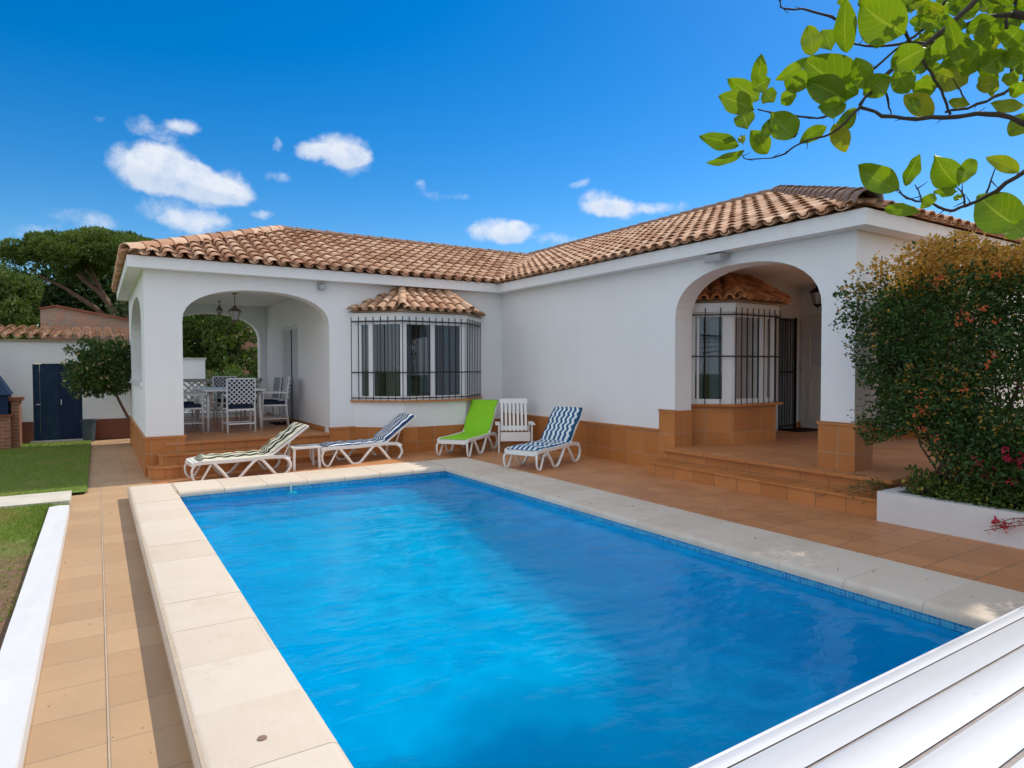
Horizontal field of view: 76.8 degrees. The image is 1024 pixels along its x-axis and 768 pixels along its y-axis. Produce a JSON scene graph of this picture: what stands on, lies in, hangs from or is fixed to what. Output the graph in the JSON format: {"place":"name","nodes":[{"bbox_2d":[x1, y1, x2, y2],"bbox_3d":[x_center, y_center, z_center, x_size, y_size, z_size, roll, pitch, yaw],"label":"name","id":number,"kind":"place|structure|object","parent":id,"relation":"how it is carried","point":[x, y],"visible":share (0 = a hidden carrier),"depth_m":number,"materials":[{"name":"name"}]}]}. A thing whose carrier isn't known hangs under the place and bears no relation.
{"place":"outdoors","nodes":[
{"label":"outdoors","id":0,"kind":"place"},
{"bbox_2d":[0,439,90,648],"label":"lawn","id":1,"kind":"structure","parent":0,"point":[7,591],"depth_m":8.53,"materials":[{"name":"plant"}]},
{"bbox_2d":[0,376,24,449],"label":"barbecue","id":2,"kind":"object","parent":1,"relation":"on","point":[10,421],"visible":0.85,"depth_m":12.58,"materials":[{"name":"red brick"}]},
{"bbox_2d":[0,535,37,629],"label":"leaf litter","id":3,"kind":"object","parent":1,"relation":"on","point":[8,573],"visible":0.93,"depth_m":4.98,"materials":[{"name":"brown plant"}]},
{"bbox_2d":[22,438,192,767],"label":"path","id":4,"kind":"structure","parent":0,"point":[69,730],"depth_m":3.62,"materials":[{"name":"tile"}]},
{"bbox_2d":[80,419,96,441],"bbox_3d":[-9.174,1.008,14.009,0.310,0.480,0.310,-1,2,-33],"label":"bin","id":5,"kind":"object","parent":4,"relation":"on","point":[88,426],"visible":0.94,"depth_m":13.92,"materials":[{"name":"grey plastic"}]},
{"bbox_2d":[99,443,110,767],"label":"path joint","id":6,"kind":"object","parent":4,"relation":"on","point":[109,761],"visible":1,"depth_m":3.60,"materials":[{"name":"grey concrete"}]},
{"bbox_2d":[39,371,256,493],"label":"ground","id":7,"kind":"structure","parent":0,"point":[90,448],"depth_m":15.29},
{"bbox_2d":[0,261,45,339],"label":"pine tree","id":8,"kind":"object","parent":7,"relation":"on","point":[17,295],"visible":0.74,"depth_m":20.82,"materials":[{"name":"green plant"}]},
{"bbox_2d":[0,505,69,767],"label":"kerb","id":9,"kind":"structure","parent":7,"relation":"on","point":[22,650],"depth_m":3.56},
{"bbox_2d":[0,491,71,508],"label":"stone slab","id":10,"kind":"structure","parent":7,"relation":"on","point":[61,497],"depth_m":7.54,"materials":[{"name":"stone"}]},
{"bbox_2d":[6,263,122,332],"bbox_3d":[-19.574,-2.526,30.172,8.245,6.747,4.235,-1,2,-33],"label":"dark tree","id":11,"kind":"object","parent":7,"relation":"on","point":[55,294],"visible":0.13,"depth_m":28.73,"materials":[{"name":"green plant"}]},
{"bbox_2d":[0,324,130,443],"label":"shed","id":12,"kind":"structure","parent":7,"relation":"on","point":[23,362],"depth_m":13.91,"materials":[{"name":"white paint"}]},
{"bbox_2d":[33,364,59,440],"bbox_3d":[-9.976,0.404,13.849,0.436,1.660,0.057,-1,2,-33],"label":"door","id":13,"kind":"structure","parent":12,"relation":"in","point":[43,385],"depth_m":13.84,"materials":[{"name":"blue paint"}]},
{"bbox_2d":[58,364,82,439],"bbox_3d":[-9.622,0.392,14.094,0.416,1.650,0.067,-1,2,-33],"label":"door","id":14,"kind":"structure","parent":12,"relation":"in","point":[70,413],"depth_m":14.08,"materials":[{"name":"blue paint"}]},
{"bbox_2d":[0,225,153,317],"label":"umbrella pine","id":15,"kind":"object","parent":7,"relation":"on","point":[86,251],"visible":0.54,"depth_m":23.39,"materials":[{"name":"green plant"}]},
{"bbox_2d":[39,305,128,430],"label":"old wall","id":16,"kind":"structure","parent":7,"relation":"on","point":[59,316],"depth_m":16.56,"materials":[{"name":"paint"}]},
{"bbox_2d":[60,336,130,422],"bbox_3d":[-8.263,0.140,13.353,1.280,2.296,1.771,1,2,33],"label":"tree","id":17,"kind":"object","parent":7,"relation":"on","point":[101,368],"visible":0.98,"depth_m":13.00,"materials":[{"name":"green plant"}]},
{"bbox_2d":[76,358,206,416],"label":"garden wall","id":18,"kind":"structure","parent":7,"relation":"on","point":[193,368],"depth_m":17.14,"materials":[{"name":"paint"}]},
{"bbox_2d":[104,301,226,356],"bbox_3d":[-11.797,-1.272,21.907,2.897,4.643,3.532,1,2,24],"label":"leafy tree","id":19,"kind":"object","parent":7,"relation":"on","point":[125,307],"visible":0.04,"depth_m":20.97,"materials":[{"name":"green plant"}]},
{"bbox_2d":[182,314,257,411],"bbox_3d":[-9.874,-1.029,21.553,3.865,4.169,2.664,-1,2,-33],"label":"orange tree","id":20,"kind":"object","parent":7,"relation":"on","point":[220,346],"visible":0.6,"depth_m":21.07,"materials":[{"name":"green plant"}]},
{"bbox_2d":[199,318,247,357],"bbox_3d":[-11.748,-1.879,29.126,6.276,5.478,3.936,-1,2,-33],"label":"leafy tree","id":21,"kind":"object","parent":7,"relation":"on","point":[227,326],"depth_m":28.05,"materials":[{"name":"green plant"}]},
{"bbox_2d":[205,368,257,410],"bbox_3d":[-8.868,0.305,19.797,2.208,1.608,1.331,-1,2,-42],"label":"shrub","id":22,"kind":"object","parent":7,"relation":"on","point":[234,373],"visible":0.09,"depth_m":19.76,"materials":[{"name":"green plant"}]},
{"bbox_2d":[205,327,257,408],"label":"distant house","id":23,"kind":"structure","parent":7,"relation":"on","point":[248,344],"depth_m":25.38,"materials":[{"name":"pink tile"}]},
{"bbox_2d":[223,359,257,393],"bbox_3d":[-8.253,-0.014,21.589,2.675,2.142,1.491,-1,2,-33],"label":"shrub","id":24,"kind":"object","parent":7,"relation":"on","point":[254,368],"visible":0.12,"depth_m":21.00,"materials":[{"name":"green plant"}]},
{"bbox_2d":[111,185,1023,516],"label":"house","id":25,"kind":"structure","parent":7,"relation":"on","point":[659,347],"depth_m":10.10,"materials":[{"name":"paint"}]},
{"bbox_2d":[183,391,196,427],"bbox_3d":[-6.237,0.343,12.110,0.549,0.939,0.500,-1,2,-33],"label":"dining chair","id":26,"kind":"object","parent":25,"relation":"on","point":[190,402],"visible":0.33,"depth_m":12.04,"materials":[{"name":"white paint"}]},
{"bbox_2d":[183,393,203,431],"bbox_3d":[-5.697,0.364,11.269,0.549,0.939,0.500,-1,2,-33],"label":"dining chair","id":27,"kind":"object","parent":25,"relation":"on","point":[198,406],"visible":0.54,"depth_m":11.20,"materials":[{"name":"white paint"}]},
{"bbox_2d":[216,301,222,314],"bbox_3d":[-6.073,-1.575,13.416,0.133,0.304,0.133,1,2,35],"label":"pendant lantern","id":28,"kind":"object","parent":25,"relation":"hanging from","point":[219,309],"visible":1,"depth_m":13.39,"materials":[{"name":"black metal"}]},
{"bbox_2d":[212,376,241,422],"bbox_3d":[-5.904,0.308,13.375,0.500,0.939,0.549,-1,2,-33],"label":"dining chair","id":29,"kind":"object","parent":25,"relation":"on","point":[218,381],"visible":0.62,"depth_m":13.45,"materials":[{"name":"white paint"}]},
{"bbox_2d":[192,387,264,431],"bbox_3d":[-5.324,0.444,12.105,1.000,0.731,1.700,-1,2,-33],"label":"dining table","id":30,"kind":"object","parent":25,"relation":"on","point":[205,390],"visible":0.63,"depth_m":11.69,"materials":[{"name":"white paint"}]},
{"bbox_2d":[228,293,241,322],"bbox_3d":[-5.164,-1.403,12.042,0.222,0.580,0.222,0,2,-10],"label":"pendant lantern","id":31,"kind":"object","parent":25,"relation":"hanging from","point":[234,311],"visible":1,"depth_m":12.00,"materials":[{"name":"gold metal"}]},
{"bbox_2d":[221,378,256,433],"bbox_3d":[-4.719,0.364,11.179,0.500,0.939,0.549,-1,2,-33],"label":"dining chair","id":32,"kind":"object","parent":25,"relation":"on","point":[240,394],"visible":1,"depth_m":10.99,"materials":[{"name":"white paint"}]},
{"bbox_2d":[251,376,283,424],"bbox_3d":[-4.919,0.318,12.960,0.549,0.939,0.500,-1,2,-38],"label":"dining chair","id":33,"kind":"object","parent":25,"relation":"on","point":[277,383],"visible":0.54,"depth_m":12.99,"materials":[{"name":"white paint"}]},
{"bbox_2d":[261,377,291,426],"bbox_3d":[-4.482,0.335,12.279,0.549,0.939,0.500,-1,2,-23],"label":"dining chair","id":34,"kind":"object","parent":25,"relation":"on","point":[286,396],"visible":0.89,"depth_m":12.14,"materials":[{"name":"white paint"}]},
{"bbox_2d":[269,421,292,424],"bbox_3d":[-4.540,0.777,12.884,0.450,0.016,0.650,-1,2,-33],"label":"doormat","id":35,"kind":"object","parent":25,"relation":"on","point":[280,423],"visible":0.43,"depth_m":12.70,"materials":[{"name":"black rubber"}]},
{"bbox_2d":[284,325,298,419],"bbox_3d":[-4.485,-0.201,13.240,0.082,1.940,1.330,-1,2,-33],"label":"porch door","id":36,"kind":"structure","parent":25,"relation":"in","point":[290,372],"depth_m":13.13,"materials":[{"name":"grey metal"}]},
{"bbox_2d":[317,283,325,289],"bbox_3d":[-3.158,-1.615,10.743,0.120,0.127,0.162,-1,2,-33],"label":"spotlight","id":37,"kind":"object","parent":25,"relation":"attached to","point":[321,286],"visible":1,"depth_m":10.70,"materials":[{"name":"white plastic"}]},
{"bbox_2d":[347,286,485,452],"bbox_3d":[-1.493,-0.233,11.496,2.726,3.104,0.920,-1,2,-33],"label":"bay window","id":38,"kind":"structure","parent":25,"relation":"in","point":[445,414],"depth_m":11.20,"materials":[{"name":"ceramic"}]},
{"bbox_2d":[703,252,728,262],"bbox_3d":[2.595,-1.605,8.188,0.216,0.139,0.260,-1,2,-33],"label":"floodlight","id":39,"kind":"object","parent":25,"relation":"attached to","point":[715,257],"visible":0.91,"depth_m":8.10,"materials":[{"name":"white plastic"}]},
{"bbox_2d":[691,273,792,444],"bbox_3d":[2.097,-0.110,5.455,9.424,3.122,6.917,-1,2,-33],"label":"bay window","id":40,"kind":"structure","parent":25,"relation":"in","point":[742,310],"depth_m":9.39,"materials":[{"name":"paint"}]},
{"bbox_2d":[775,315,796,429],"bbox_3d":[4.820,-0.203,11.483,0.560,2.020,0.200,-1,2,-33],"label":"entrance door","id":41,"kind":"structure","parent":25,"relation":"in","point":[780,410],"depth_m":11.52,"materials":[{"name":"black metal"}]},
{"bbox_2d":[778,427,817,431],"bbox_3d":[5.026,0.799,11.284,0.620,0.018,0.420,-1,2,-33],"label":"doormat","id":42,"kind":"object","parent":25,"relation":"on","point":[799,429],"visible":0.86,"depth_m":11.24,"materials":[{"name":"black rubber"}]},
{"bbox_2d":[801,316,821,428],"bbox_3d":[5.497,-0.198,11.246,0.075,1.980,0.990,-1,2,-33],"label":"stable door","id":43,"kind":"structure","parent":25,"relation":"in","point":[811,326],"depth_m":11.50,"materials":[{"name":"beige paint"}]},
{"bbox_2d":[809,286,821,308],"bbox_3d":[5.349,-1.527,11.222,0.255,0.460,0.345,8,8,80],"label":"wall lantern","id":44,"kind":"object","parent":25,"relation":"attached to","point":[815,295],"depth_m":11.17,"materials":[{"name":"black metal"}]},
{"bbox_2d":[816,470,894,503],"bbox_3d":[3.445,1.044,6.521,0.542,0.290,0.662,-1,2,-33],"label":"ground creeper","id":45,"kind":"object","parent":25,"relation":"on","point":[873,484],"visible":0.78,"depth_m":6.38,"materials":[{"name":"green plant"}]},
{"bbox_2d":[0,0,1023,328],"label":"sky","id":46,"kind":"structure","parent":0,"point":[524,126],"materials":[{"name":"blue"}]},
{"bbox_2d":[64,465,1020,752],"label":"fallen leaves","id":47,"kind":"object","parent":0,"point":[590,503],"visible":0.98,"depth_m":5.67,"materials":[{"name":"brown plant"}]},
{"bbox_2d":[151,441,1023,591],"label":"terrace","id":48,"kind":"structure","parent":0,"point":[982,562],"depth_m":6.46,"materials":[{"name":"tile"}]},
{"bbox_2d":[184,425,308,480],"bbox_3d":[-3.829,0.986,9.382,1.611,0.719,0.611,-1,2,-36],"label":"sun lounger","id":49,"kind":"object","parent":48,"relation":"on","point":[193,462],"visible":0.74,"depth_m":9.21,"materials":[{"name":"white plastic"}]},
{"bbox_2d":[195,422,305,460],"bbox_3d":[-3.786,0.819,9.409,1.440,0.454,0.526,-1,2,-36],"label":"lounger cushion","id":50,"kind":"object","parent":49,"relation":"on","point":[281,438],"visible":0.98,"depth_m":9.39,"materials":[{"name":"fabric"}]},
{"bbox_2d":[286,444,320,470],"bbox_3d":[-3.157,1.108,9.804,0.420,0.341,0.380,-1,2,-33],"label":"side table","id":51,"kind":"object","parent":48,"relation":"on","point":[294,448],"visible":0.86,"depth_m":9.75,"materials":[{"name":"white plastic"}]},
{"bbox_2d":[309,416,416,466],"bbox_3d":[-2.374,0.890,10.409,1.611,0.719,0.611,-1,2,-36],"label":"sun lounger","id":52,"kind":"object","parent":48,"relation":"on","point":[324,449],"visible":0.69,"depth_m":10.19,"materials":[{"name":"white plastic"}]},
{"bbox_2d":[319,413,414,446],"bbox_3d":[-2.332,0.724,10.435,1.440,0.454,0.526,-1,2,-36],"label":"lounger cushion","id":53,"kind":"object","parent":52,"relation":"on","point":[390,429],"visible":0.98,"depth_m":10.48,"materials":[{"name":"blue fabric"}]},
{"bbox_2d":[436,402,497,457],"bbox_3d":[-0.729,0.746,11.073,0.611,0.857,1.478,0,2,19],"label":"sun lounger","id":54,"kind":"object","parent":48,"relation":"on","point":[445,442],"visible":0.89,"depth_m":10.68,"materials":[{"name":"green fabric"}]},
{"bbox_2d":[439,399,497,439],"bbox_3d":[-0.725,0.588,11.080,0.525,0.575,1.380,0,2,19],"label":"lounger cushion","id":55,"kind":"object","parent":54,"relation":"on","point":[479,418],"visible":0.99,"depth_m":11.46,"materials":[{"name":"green fabric"}]},
{"bbox_2d":[495,398,534,452],"bbox_3d":[0.043,0.717,11.311,0.677,0.895,0.695,0,2,-3],"label":"garden chair","id":56,"kind":"object","parent":48,"relation":"on","point":[513,436],"visible":0.97,"depth_m":11.47,"materials":[{"name":"white plastic"}]},
{"bbox_2d":[503,407,583,471],"bbox_3d":[0.513,0.803,9.692,0.611,0.810,1.532,1,2,32],"label":"sun lounger","id":57,"kind":"object","parent":48,"relation":"on","point":[525,453],"visible":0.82,"depth_m":9.32,"materials":[{"name":"white plastic"}]},
{"bbox_2d":[506,407,581,450],"bbox_3d":[0.519,0.643,9.698,0.526,0.534,1.436,1,2,32],"label":"lounger cushion","id":58,"kind":"object","parent":57,"relation":"on","point":[561,425],"visible":0.99,"depth_m":9.98,"materials":[{"name":"blue fabric"}]},
{"bbox_2d":[127,457,1023,767],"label":"swimming pool","id":59,"kind":"structure","parent":48,"relation":"in","point":[243,699],"depth_m":4.30,"materials":[{"name":"stone"}]},
{"bbox_2d":[183,474,965,767],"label":"pool water","id":60,"kind":"structure","parent":59,"relation":"in","point":[442,621],"depth_m":3.85,"materials":[{"name":"blue liquid"}]},
{"bbox_2d":[690,605,1023,767],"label":"pool cover bench","id":61,"kind":"object","parent":59,"relation":"on","point":[958,702],"visible":1,"depth_m":2.24,"materials":[{"name":"white plastic"}]},
{"bbox_2d":[699,0,1023,239],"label":"lemon tree","id":62,"kind":"object","parent":48,"relation":"on","point":[832,83],"visible":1,"depth_m":1.31,"materials":[{"name":"green plant"}]},
{"bbox_2d":[877,487,1023,548],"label":"planter","id":63,"kind":"object","parent":48,"relation":"on","point":[897,506],"visible":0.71,"depth_m":5.59,"materials":[{"name":"concrete"}]},
{"bbox_2d":[828,229,1023,498],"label":"hedge","id":64,"kind":"object","parent":63,"relation":"in","point":[918,346],"visible":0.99,"depth_m":5.75,"materials":[{"name":"green plant"}]},
{"bbox_2d":[901,446,1023,534],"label":"planter shrub","id":65,"kind":"object","parent":63,"relation":"in","point":[1012,495],"visible":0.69,"depth_m":5.59,"materials":[{"name":"green plant"}]}
]}

